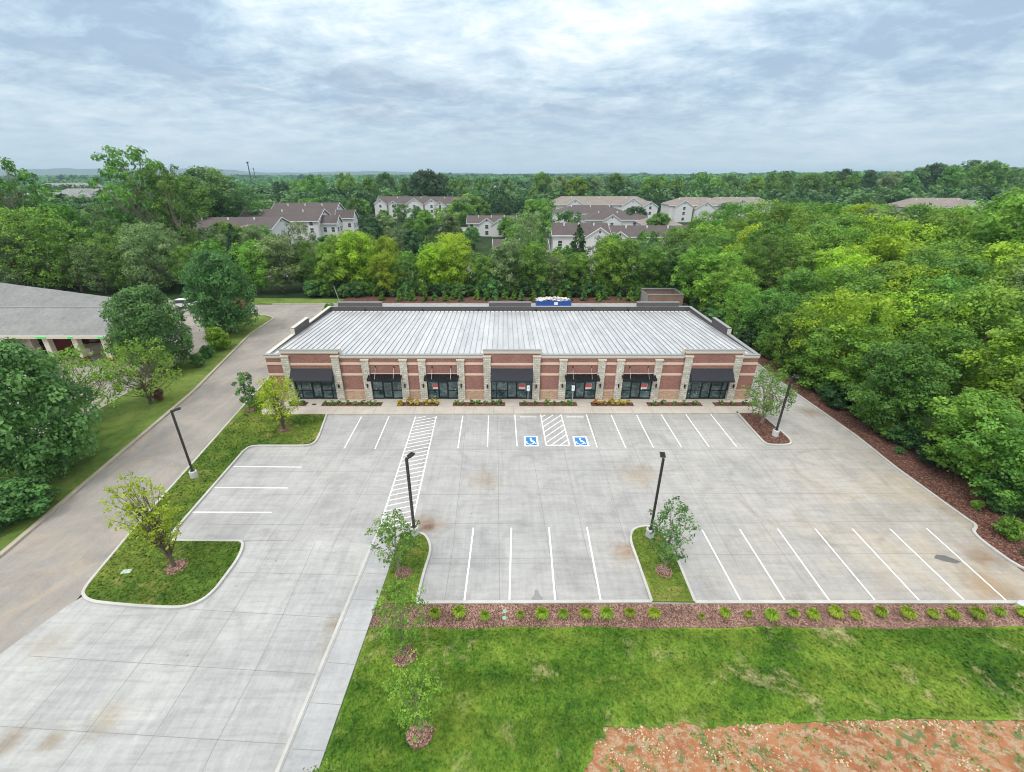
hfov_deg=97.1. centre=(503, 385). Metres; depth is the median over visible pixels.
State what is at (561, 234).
apartment house
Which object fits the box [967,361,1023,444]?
leafy tree
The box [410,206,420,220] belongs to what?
leafy tree
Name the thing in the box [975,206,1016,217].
leafy tree
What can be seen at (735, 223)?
leafy tree
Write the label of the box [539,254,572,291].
leafy tree
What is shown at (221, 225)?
leafy tree
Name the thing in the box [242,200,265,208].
leafy tree
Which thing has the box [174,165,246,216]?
leafy tree
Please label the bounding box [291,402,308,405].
foundation bed
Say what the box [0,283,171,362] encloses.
bank building
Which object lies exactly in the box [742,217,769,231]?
leafy tree
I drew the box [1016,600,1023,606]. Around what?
boulder
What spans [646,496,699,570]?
young tree
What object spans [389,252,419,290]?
leafy tree
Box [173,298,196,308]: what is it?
parked car
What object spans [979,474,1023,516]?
tree
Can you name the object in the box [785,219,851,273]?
leafy tree
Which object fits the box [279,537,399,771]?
side sidewalk
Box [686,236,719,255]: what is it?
leafy tree
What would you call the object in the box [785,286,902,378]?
leafy tree
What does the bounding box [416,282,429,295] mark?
tree
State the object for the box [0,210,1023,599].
ground
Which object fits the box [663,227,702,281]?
leafy tree
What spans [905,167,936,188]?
leafy tree
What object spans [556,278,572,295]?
tree
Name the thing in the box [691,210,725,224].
leafy tree
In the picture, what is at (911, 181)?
leafy tree
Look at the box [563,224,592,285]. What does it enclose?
cedar tree
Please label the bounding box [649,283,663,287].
tree
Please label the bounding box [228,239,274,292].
leafy tree
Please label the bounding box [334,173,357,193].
leafy tree
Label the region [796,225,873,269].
leafy tree
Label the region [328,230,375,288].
leafy tree
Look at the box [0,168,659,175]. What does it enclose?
hills
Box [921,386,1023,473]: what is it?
leafy tree
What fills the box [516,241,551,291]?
leafy tree
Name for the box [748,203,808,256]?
leafy tree
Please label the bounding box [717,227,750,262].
leafy tree
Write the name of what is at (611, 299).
mulch bed
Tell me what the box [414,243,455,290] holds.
leafy tree
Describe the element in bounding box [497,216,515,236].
leafy tree
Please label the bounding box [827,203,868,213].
leafy tree
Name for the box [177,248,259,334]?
maple tree
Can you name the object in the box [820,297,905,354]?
leafy tree
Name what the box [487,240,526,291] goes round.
leafy tree
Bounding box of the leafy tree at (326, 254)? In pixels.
[308,244,349,286]
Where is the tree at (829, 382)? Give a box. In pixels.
[813,378,838,393]
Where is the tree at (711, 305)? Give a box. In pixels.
[701,299,723,311]
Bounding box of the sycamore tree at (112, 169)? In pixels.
[88,145,183,271]
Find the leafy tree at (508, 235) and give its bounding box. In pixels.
[505,223,523,238]
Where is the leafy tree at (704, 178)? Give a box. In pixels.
[686,171,718,191]
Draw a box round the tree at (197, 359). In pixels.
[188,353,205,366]
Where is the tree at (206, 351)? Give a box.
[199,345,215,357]
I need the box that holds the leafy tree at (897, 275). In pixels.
[869,261,966,339]
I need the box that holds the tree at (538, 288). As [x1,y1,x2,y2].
[534,280,549,295]
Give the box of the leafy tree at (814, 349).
[794,316,901,389]
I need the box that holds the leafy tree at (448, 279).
[432,244,471,285]
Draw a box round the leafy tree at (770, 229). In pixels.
[736,219,795,287]
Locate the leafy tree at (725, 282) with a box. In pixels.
[704,266,762,315]
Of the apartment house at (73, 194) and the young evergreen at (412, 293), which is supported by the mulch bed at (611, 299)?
the young evergreen at (412, 293)
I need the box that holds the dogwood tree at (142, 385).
[91,337,181,403]
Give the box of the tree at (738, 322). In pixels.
[731,320,752,332]
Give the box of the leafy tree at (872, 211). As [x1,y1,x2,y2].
[848,206,912,246]
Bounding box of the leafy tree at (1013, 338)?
[951,327,1023,429]
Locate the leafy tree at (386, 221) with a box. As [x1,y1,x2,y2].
[372,214,396,236]
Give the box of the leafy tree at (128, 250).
[113,221,189,291]
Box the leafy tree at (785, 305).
[754,293,824,349]
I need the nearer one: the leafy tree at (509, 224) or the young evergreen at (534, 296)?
the young evergreen at (534, 296)
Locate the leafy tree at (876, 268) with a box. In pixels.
[862,260,937,329]
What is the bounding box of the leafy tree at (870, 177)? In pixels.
[859,169,878,188]
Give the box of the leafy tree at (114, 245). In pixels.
[83,231,150,288]
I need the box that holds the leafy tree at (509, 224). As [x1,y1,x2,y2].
[505,221,517,237]
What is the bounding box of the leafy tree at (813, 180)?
[793,172,826,193]
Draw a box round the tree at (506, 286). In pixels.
[496,282,511,296]
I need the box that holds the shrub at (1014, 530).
[991,515,1023,541]
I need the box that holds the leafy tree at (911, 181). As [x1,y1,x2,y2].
[893,173,921,197]
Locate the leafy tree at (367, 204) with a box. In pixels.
[359,199,371,216]
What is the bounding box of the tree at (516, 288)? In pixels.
[511,283,524,295]
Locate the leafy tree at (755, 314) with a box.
[737,288,798,333]
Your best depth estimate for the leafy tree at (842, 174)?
356.28 m
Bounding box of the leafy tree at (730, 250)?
[720,243,754,271]
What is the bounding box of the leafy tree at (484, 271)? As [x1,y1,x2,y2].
[470,256,502,287]
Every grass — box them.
[248,298,343,303]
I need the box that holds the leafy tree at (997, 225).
[935,184,1023,273]
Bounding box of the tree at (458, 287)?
[448,283,467,295]
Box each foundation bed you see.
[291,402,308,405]
[321,402,382,405]
[397,402,438,405]
[453,402,504,405]
[519,402,576,405]
[590,402,633,405]
[646,402,702,405]
[712,402,755,405]
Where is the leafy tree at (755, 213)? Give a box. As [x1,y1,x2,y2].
[740,209,768,226]
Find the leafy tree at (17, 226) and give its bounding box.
[0,213,42,283]
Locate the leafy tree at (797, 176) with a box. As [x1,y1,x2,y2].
[788,175,809,187]
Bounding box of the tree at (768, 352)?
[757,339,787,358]
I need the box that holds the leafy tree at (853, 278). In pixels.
[791,263,905,328]
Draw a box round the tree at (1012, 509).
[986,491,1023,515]
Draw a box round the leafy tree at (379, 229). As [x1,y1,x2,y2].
[366,222,385,238]
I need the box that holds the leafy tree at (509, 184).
[499,177,514,192]
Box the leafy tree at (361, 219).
[358,215,365,228]
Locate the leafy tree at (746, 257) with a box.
[734,246,776,299]
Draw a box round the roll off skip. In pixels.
[535,299,571,305]
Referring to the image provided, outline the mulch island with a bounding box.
[739,413,789,443]
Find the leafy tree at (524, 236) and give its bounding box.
[506,210,547,278]
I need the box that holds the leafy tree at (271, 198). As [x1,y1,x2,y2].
[261,194,277,202]
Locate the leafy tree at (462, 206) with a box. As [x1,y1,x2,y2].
[446,197,476,224]
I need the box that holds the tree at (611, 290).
[607,286,615,295]
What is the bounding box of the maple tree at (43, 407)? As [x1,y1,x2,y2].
[0,337,102,486]
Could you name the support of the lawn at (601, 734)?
on the ground at (484, 246)
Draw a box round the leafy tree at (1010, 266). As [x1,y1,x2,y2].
[959,258,1023,375]
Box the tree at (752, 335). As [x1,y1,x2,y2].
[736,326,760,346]
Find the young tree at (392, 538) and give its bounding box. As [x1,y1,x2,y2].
[364,508,420,572]
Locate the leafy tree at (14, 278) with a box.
[0,221,48,285]
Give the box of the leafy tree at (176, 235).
[138,230,190,284]
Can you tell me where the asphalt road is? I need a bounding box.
[0,304,337,652]
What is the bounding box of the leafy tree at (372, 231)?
[358,227,377,243]
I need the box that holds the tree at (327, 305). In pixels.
[322,303,333,309]
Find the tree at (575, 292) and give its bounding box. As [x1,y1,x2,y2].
[568,284,580,296]
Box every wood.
[0,168,1023,181]
[0,172,1023,221]
[2,170,1022,190]
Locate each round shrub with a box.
[406,397,413,404]
[429,398,438,404]
[608,398,614,404]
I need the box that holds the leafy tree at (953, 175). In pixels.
[932,164,966,197]
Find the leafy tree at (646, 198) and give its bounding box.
[641,195,654,203]
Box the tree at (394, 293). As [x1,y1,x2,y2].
[389,285,398,296]
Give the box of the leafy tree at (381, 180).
[374,172,395,189]
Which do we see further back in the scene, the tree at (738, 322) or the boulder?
the tree at (738, 322)
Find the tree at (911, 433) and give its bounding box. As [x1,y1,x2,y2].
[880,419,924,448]
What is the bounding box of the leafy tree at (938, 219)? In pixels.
[908,208,974,257]
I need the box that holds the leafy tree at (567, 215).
[546,209,581,225]
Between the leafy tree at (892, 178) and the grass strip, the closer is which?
the grass strip
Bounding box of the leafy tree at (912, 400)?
[840,340,962,432]
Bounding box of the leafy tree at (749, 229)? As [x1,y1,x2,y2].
[732,221,782,287]
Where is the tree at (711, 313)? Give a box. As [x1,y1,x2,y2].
[704,308,724,319]
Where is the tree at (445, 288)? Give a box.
[440,282,451,295]
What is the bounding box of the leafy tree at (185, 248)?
[167,244,211,286]
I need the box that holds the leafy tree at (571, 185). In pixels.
[564,175,589,195]
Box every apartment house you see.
[27,192,91,197]
[42,183,105,187]
[61,188,113,195]
[177,217,294,244]
[239,209,330,242]
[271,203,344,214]
[320,215,342,238]
[335,210,358,233]
[374,196,468,218]
[466,215,516,236]
[492,238,549,268]
[547,196,657,218]
[548,223,611,258]
[552,205,621,222]
[579,211,647,224]
[609,225,686,256]
[635,216,681,224]
[660,197,723,221]
[710,197,771,218]
[885,198,983,215]
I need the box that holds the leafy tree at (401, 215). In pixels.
[392,203,410,221]
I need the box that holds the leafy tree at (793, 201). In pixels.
[782,197,805,218]
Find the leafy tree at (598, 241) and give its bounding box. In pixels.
[593,234,618,287]
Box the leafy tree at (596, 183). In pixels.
[587,176,604,190]
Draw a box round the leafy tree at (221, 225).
[206,221,244,253]
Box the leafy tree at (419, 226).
[400,217,424,237]
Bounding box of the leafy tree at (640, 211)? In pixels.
[624,206,647,215]
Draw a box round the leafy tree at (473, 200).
[462,192,480,210]
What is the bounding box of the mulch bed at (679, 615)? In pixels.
[368,604,1023,629]
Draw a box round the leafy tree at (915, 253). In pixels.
[888,246,957,314]
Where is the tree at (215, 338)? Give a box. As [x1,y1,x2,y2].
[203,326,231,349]
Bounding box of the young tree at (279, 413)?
[253,374,300,428]
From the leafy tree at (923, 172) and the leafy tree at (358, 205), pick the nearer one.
the leafy tree at (358, 205)
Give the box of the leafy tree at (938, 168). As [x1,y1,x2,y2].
[917,162,948,189]
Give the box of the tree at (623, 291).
[615,285,628,295]
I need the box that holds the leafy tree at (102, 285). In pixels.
[62,241,125,293]
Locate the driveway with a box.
[0,540,370,771]
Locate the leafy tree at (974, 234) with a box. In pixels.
[960,228,1005,264]
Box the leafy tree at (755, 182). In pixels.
[743,175,765,194]
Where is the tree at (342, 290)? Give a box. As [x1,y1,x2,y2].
[337,282,353,296]
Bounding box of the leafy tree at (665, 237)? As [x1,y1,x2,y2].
[659,231,687,248]
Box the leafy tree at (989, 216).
[967,208,1022,262]
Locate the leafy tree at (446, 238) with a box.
[433,231,474,285]
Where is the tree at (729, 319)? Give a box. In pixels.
[725,314,741,326]
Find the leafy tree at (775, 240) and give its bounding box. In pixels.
[740,234,808,306]
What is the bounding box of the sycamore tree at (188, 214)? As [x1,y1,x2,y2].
[137,162,201,260]
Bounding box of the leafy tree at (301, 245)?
[288,240,318,284]
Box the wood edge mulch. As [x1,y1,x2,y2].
[687,303,1023,571]
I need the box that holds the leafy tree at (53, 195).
[44,193,58,200]
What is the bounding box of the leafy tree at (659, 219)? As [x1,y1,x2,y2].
[646,213,670,224]
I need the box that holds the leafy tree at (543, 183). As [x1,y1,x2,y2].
[530,171,552,194]
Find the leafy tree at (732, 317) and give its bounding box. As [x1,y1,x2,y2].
[714,280,765,330]
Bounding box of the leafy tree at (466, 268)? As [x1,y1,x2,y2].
[442,242,474,284]
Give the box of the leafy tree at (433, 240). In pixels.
[422,234,443,248]
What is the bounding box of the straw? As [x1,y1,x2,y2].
[571,706,1023,771]
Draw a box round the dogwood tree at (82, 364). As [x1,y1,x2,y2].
[13,342,124,424]
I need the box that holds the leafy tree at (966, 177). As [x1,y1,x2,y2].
[962,162,996,187]
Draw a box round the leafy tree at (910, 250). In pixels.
[879,244,935,274]
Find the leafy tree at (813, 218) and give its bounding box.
[776,211,833,259]
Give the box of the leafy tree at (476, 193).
[468,191,482,197]
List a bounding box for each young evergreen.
[378,291,386,299]
[395,288,402,301]
[403,288,409,299]
[408,287,416,300]
[421,289,429,301]
[431,292,437,300]
[441,292,450,300]
[450,288,457,298]
[457,292,463,300]
[473,287,479,299]
[482,289,489,300]
[492,286,498,300]
[501,289,508,299]
[510,290,517,299]
[518,290,524,300]
[529,290,536,301]
[580,286,586,300]
[593,292,601,300]
[601,290,608,299]
[616,292,621,300]
[625,287,633,301]
[633,287,639,299]
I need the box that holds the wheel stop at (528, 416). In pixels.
[520,416,536,417]
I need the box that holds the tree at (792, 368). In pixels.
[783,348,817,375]
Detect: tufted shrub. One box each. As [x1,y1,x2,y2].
[428,605,440,619]
[451,605,466,618]
[479,609,490,620]
[516,609,524,617]
[534,606,548,619]
[558,608,569,618]
[578,607,592,618]
[599,605,614,619]
[624,607,635,617]
[648,606,662,618]
[698,613,705,619]
[719,607,731,617]
[744,609,753,618]
[764,608,781,621]
[785,607,799,617]
[806,606,820,621]
[827,604,845,617]
[850,608,862,620]
[873,604,889,616]
[899,604,919,620]
[926,607,940,618]
[944,605,962,618]
[968,606,987,620]
[991,604,1007,615]
[1014,604,1023,616]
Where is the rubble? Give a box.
[535,296,570,300]
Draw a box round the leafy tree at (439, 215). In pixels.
[433,207,456,227]
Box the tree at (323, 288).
[315,278,333,296]
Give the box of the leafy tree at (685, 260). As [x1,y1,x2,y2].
[669,244,719,300]
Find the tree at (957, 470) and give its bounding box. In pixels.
[952,460,989,481]
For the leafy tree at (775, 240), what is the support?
on the ground at (484, 246)
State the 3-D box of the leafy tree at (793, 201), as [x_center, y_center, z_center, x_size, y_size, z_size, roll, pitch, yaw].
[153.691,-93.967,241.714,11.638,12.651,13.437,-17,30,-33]
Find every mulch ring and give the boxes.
[163,558,188,575]
[244,407,255,412]
[277,426,291,432]
[393,645,416,667]
[395,566,411,579]
[406,720,433,749]
[655,564,672,577]
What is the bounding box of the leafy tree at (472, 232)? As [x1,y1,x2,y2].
[462,227,477,249]
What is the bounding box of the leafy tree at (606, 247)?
[591,238,628,289]
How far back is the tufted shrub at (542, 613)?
26.05 m
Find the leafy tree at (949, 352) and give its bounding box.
[901,321,1002,405]
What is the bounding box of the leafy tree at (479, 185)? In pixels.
[473,177,493,195]
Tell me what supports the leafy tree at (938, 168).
on the ground at (484, 246)
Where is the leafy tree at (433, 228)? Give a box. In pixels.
[424,224,441,242]
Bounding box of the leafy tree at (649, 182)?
[635,176,664,195]
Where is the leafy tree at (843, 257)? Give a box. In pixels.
[802,245,876,319]
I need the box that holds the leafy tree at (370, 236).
[355,233,384,281]
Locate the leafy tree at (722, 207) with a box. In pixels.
[712,203,733,217]
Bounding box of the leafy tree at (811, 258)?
[789,249,842,290]
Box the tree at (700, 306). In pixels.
[697,301,708,313]
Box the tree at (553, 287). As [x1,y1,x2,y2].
[546,285,557,295]
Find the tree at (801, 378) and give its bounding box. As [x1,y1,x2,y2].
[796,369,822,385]
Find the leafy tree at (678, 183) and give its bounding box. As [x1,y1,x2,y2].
[667,178,685,191]
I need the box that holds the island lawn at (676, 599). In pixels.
[632,527,694,602]
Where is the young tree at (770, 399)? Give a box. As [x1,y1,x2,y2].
[742,364,799,423]
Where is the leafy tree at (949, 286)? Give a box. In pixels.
[894,272,1004,375]
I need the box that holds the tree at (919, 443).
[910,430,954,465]
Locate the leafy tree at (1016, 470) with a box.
[941,410,1023,508]
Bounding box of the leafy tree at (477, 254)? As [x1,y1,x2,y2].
[467,252,483,278]
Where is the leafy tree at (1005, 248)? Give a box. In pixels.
[945,240,1023,327]
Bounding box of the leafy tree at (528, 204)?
[523,199,534,213]
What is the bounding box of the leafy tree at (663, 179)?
[657,176,668,188]
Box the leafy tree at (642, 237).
[636,230,659,260]
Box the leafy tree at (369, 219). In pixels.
[364,216,379,237]
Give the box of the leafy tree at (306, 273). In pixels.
[294,251,322,281]
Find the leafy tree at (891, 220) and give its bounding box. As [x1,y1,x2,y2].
[846,213,915,263]
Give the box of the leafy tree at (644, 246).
[632,241,658,278]
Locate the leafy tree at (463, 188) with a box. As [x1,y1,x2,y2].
[445,178,469,195]
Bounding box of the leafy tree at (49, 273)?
[0,207,86,290]
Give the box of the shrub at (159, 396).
[152,388,163,400]
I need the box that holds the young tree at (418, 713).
[380,649,444,744]
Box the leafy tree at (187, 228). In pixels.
[148,199,201,249]
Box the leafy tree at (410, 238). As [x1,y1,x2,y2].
[401,230,423,254]
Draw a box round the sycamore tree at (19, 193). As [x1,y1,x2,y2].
[0,157,51,280]
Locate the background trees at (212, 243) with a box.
[0,186,1021,296]
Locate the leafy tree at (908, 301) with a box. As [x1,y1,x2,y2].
[862,288,980,379]
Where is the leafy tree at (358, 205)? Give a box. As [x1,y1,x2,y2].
[345,197,368,218]
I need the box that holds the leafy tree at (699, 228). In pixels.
[685,222,725,247]
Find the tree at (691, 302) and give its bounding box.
[689,299,699,305]
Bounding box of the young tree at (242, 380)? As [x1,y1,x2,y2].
[231,371,256,409]
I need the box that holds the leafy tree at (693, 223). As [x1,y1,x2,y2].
[677,218,712,238]
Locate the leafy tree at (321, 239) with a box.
[314,236,332,244]
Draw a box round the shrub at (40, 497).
[0,477,53,525]
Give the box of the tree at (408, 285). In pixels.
[399,280,415,295]
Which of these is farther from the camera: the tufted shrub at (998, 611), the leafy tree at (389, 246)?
the leafy tree at (389, 246)
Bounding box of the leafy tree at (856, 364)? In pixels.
[826,337,926,404]
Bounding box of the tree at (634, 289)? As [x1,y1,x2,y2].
[631,285,640,295]
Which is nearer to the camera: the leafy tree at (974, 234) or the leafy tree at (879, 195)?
the leafy tree at (974, 234)
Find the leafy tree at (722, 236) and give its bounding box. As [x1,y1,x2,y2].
[708,232,746,271]
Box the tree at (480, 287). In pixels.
[472,282,485,296]
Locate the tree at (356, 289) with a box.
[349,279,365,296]
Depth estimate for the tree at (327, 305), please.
73.08 m
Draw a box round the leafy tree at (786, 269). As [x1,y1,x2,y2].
[762,266,811,299]
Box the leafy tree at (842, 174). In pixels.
[830,168,851,187]
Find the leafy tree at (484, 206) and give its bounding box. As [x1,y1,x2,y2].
[479,201,491,214]
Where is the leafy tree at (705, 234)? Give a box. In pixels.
[693,231,733,252]
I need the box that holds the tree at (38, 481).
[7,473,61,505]
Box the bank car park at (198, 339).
[6,300,240,446]
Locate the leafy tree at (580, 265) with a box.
[554,252,595,287]
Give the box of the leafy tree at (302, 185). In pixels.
[289,179,309,191]
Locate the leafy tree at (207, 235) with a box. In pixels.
[190,226,229,256]
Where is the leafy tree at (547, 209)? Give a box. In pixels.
[534,199,555,220]
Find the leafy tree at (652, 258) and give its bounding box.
[628,245,671,287]
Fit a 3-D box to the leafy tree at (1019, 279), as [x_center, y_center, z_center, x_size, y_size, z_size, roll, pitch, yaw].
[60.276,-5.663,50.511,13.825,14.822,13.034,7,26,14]
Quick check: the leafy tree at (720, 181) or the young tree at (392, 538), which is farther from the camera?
the leafy tree at (720, 181)
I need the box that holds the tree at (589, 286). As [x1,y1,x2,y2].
[578,277,594,295]
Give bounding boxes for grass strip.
[0,315,271,550]
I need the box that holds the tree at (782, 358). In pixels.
[778,346,803,369]
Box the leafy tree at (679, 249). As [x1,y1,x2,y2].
[659,242,693,287]
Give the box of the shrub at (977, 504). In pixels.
[970,500,985,509]
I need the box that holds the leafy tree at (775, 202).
[739,198,784,224]
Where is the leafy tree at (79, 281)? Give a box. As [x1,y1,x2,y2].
[28,218,99,291]
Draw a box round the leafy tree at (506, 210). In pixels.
[502,200,514,214]
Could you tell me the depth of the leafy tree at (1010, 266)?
52.29 m
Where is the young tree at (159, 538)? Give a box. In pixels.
[98,470,183,567]
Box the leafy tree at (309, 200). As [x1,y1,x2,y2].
[298,198,318,202]
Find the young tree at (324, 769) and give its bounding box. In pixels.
[303,758,346,771]
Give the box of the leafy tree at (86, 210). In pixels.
[80,202,116,228]
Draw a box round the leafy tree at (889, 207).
[867,202,898,209]
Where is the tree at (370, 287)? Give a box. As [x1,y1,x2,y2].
[364,282,375,295]
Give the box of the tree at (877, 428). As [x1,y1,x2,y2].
[861,403,903,432]
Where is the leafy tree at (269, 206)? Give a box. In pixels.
[264,202,273,208]
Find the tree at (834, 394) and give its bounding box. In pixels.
[818,383,853,408]
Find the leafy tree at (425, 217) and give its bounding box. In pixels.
[415,210,436,235]
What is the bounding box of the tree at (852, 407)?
[847,390,888,419]
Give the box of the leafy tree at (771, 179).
[764,170,795,199]
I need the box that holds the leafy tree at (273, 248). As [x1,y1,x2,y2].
[247,232,306,292]
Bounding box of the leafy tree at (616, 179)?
[605,173,627,193]
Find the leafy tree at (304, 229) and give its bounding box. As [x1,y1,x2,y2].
[281,221,320,283]
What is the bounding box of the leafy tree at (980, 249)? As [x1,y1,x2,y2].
[928,240,1007,275]
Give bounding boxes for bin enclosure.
[640,288,684,305]
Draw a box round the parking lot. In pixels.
[173,304,1023,603]
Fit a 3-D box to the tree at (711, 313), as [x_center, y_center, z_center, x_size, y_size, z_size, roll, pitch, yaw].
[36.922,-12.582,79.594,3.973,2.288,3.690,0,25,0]
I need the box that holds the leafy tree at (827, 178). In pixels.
[816,172,841,192]
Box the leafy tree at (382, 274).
[367,252,404,295]
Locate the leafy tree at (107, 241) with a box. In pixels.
[79,230,130,281]
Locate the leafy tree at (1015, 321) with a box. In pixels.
[920,280,1023,394]
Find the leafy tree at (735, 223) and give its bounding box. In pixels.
[716,215,747,248]
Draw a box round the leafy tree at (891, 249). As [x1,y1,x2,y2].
[841,232,925,270]
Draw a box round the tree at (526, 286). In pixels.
[515,280,534,296]
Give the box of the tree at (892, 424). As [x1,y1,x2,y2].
[878,419,906,438]
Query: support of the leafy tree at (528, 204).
on the ground at (484, 246)
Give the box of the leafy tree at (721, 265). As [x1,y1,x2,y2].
[692,251,750,305]
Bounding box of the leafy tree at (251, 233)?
[236,224,264,264]
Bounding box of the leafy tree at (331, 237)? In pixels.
[318,229,377,282]
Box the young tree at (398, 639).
[369,572,431,656]
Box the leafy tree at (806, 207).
[766,200,825,232]
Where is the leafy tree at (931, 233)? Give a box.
[877,220,957,258]
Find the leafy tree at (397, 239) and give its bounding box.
[384,229,402,251]
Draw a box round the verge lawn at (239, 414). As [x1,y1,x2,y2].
[85,377,325,604]
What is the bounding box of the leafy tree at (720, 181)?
[708,177,728,191]
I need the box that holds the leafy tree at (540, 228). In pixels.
[508,211,553,238]
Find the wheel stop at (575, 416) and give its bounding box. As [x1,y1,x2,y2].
[567,416,583,417]
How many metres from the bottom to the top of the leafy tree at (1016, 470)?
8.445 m
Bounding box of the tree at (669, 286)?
[663,281,677,288]
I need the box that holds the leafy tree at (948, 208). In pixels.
[923,206,954,223]
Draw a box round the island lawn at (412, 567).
[377,532,428,603]
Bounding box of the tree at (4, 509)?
[0,487,35,531]
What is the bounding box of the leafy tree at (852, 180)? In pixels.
[838,173,861,190]
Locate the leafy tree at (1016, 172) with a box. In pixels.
[1002,166,1023,188]
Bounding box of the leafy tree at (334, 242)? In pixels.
[324,239,358,286]
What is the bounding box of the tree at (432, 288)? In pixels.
[426,283,441,296]
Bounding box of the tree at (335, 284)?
[330,279,342,295]
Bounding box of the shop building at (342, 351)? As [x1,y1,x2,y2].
[263,302,760,400]
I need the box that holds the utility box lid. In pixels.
[120,569,131,573]
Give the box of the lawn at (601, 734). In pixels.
[318,626,1023,771]
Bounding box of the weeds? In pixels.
[555,711,1023,771]
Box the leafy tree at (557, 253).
[548,250,563,285]
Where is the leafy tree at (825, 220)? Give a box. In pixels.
[794,215,851,255]
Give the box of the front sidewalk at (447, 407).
[262,399,761,414]
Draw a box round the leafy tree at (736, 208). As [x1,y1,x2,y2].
[709,201,764,221]
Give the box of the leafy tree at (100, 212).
[80,204,140,272]
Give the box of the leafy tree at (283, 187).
[271,181,289,195]
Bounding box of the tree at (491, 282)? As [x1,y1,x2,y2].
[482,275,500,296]
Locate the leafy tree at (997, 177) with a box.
[964,159,1009,189]
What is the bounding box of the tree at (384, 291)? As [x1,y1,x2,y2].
[373,281,388,295]
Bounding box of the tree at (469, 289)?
[462,284,473,296]
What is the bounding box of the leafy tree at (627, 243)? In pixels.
[603,238,644,288]
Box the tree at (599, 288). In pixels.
[593,284,607,296]
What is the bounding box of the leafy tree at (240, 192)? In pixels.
[209,185,266,216]
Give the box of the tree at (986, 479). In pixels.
[976,471,1002,496]
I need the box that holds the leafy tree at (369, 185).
[358,176,380,200]
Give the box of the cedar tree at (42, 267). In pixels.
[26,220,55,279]
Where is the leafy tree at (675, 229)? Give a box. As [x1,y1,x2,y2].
[658,226,684,244]
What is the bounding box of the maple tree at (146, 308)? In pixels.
[98,285,193,371]
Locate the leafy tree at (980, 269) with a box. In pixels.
[896,250,994,329]
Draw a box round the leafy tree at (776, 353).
[762,310,821,370]
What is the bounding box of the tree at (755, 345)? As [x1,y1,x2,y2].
[752,334,766,350]
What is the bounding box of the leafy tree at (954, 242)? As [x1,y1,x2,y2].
[924,235,994,265]
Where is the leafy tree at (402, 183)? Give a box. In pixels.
[397,177,416,195]
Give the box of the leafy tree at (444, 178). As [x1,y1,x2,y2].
[429,172,450,189]
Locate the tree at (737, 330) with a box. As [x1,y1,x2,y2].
[733,322,751,339]
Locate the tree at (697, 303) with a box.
[692,298,703,309]
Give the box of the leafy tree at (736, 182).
[720,173,741,192]
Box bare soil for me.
[584,718,1023,771]
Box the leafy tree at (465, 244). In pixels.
[441,235,473,266]
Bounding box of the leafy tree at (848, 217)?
[817,210,900,262]
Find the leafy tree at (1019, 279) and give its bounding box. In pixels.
[970,265,1023,367]
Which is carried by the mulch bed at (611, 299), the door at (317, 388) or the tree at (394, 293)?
the tree at (394, 293)
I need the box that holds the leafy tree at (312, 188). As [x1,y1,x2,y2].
[302,174,327,195]
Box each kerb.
[0,314,273,557]
[81,303,1023,771]
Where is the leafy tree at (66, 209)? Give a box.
[21,202,96,278]
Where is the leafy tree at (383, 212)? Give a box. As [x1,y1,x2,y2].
[377,210,388,218]
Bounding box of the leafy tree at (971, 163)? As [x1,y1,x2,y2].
[960,159,990,180]
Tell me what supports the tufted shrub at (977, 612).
on the mulch bed at (679, 615)
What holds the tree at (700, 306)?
on the wood edge mulch
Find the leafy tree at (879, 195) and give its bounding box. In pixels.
[870,193,885,205]
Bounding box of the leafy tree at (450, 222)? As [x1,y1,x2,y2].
[438,214,462,238]
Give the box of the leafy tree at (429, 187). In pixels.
[408,168,444,195]
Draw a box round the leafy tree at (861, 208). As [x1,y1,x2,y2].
[835,202,884,227]
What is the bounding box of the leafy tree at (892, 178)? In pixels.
[876,171,904,189]
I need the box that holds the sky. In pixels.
[0,0,1023,173]
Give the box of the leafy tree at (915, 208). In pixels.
[893,202,949,241]
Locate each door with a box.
[312,382,323,398]
[383,382,393,398]
[438,382,448,398]
[508,382,516,398]
[575,382,584,398]
[630,382,640,398]
[699,382,711,398]
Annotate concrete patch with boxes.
[532,590,542,599]
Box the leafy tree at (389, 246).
[370,235,403,280]
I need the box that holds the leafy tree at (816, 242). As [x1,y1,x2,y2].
[765,231,834,291]
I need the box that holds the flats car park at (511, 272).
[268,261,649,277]
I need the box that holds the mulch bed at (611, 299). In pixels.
[340,296,687,303]
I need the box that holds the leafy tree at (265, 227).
[245,224,274,242]
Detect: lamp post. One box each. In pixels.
[170,407,198,478]
[405,452,418,536]
[645,452,665,538]
[772,375,799,436]
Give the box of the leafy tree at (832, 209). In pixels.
[809,201,841,217]
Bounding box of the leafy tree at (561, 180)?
[548,175,566,193]
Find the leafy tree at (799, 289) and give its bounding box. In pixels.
[766,267,825,325]
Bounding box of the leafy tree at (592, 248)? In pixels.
[585,235,627,277]
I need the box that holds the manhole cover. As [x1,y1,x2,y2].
[934,555,960,563]
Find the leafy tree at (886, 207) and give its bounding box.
[838,202,896,217]
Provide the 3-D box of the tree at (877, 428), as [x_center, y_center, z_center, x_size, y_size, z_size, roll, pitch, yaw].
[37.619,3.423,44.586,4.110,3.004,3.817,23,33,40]
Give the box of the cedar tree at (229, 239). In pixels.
[223,223,256,288]
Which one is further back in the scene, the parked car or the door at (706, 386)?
the parked car
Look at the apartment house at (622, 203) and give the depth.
245.50 m
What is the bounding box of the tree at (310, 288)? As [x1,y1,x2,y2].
[302,279,322,296]
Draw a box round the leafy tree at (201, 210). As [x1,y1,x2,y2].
[152,175,218,225]
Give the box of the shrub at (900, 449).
[894,446,904,453]

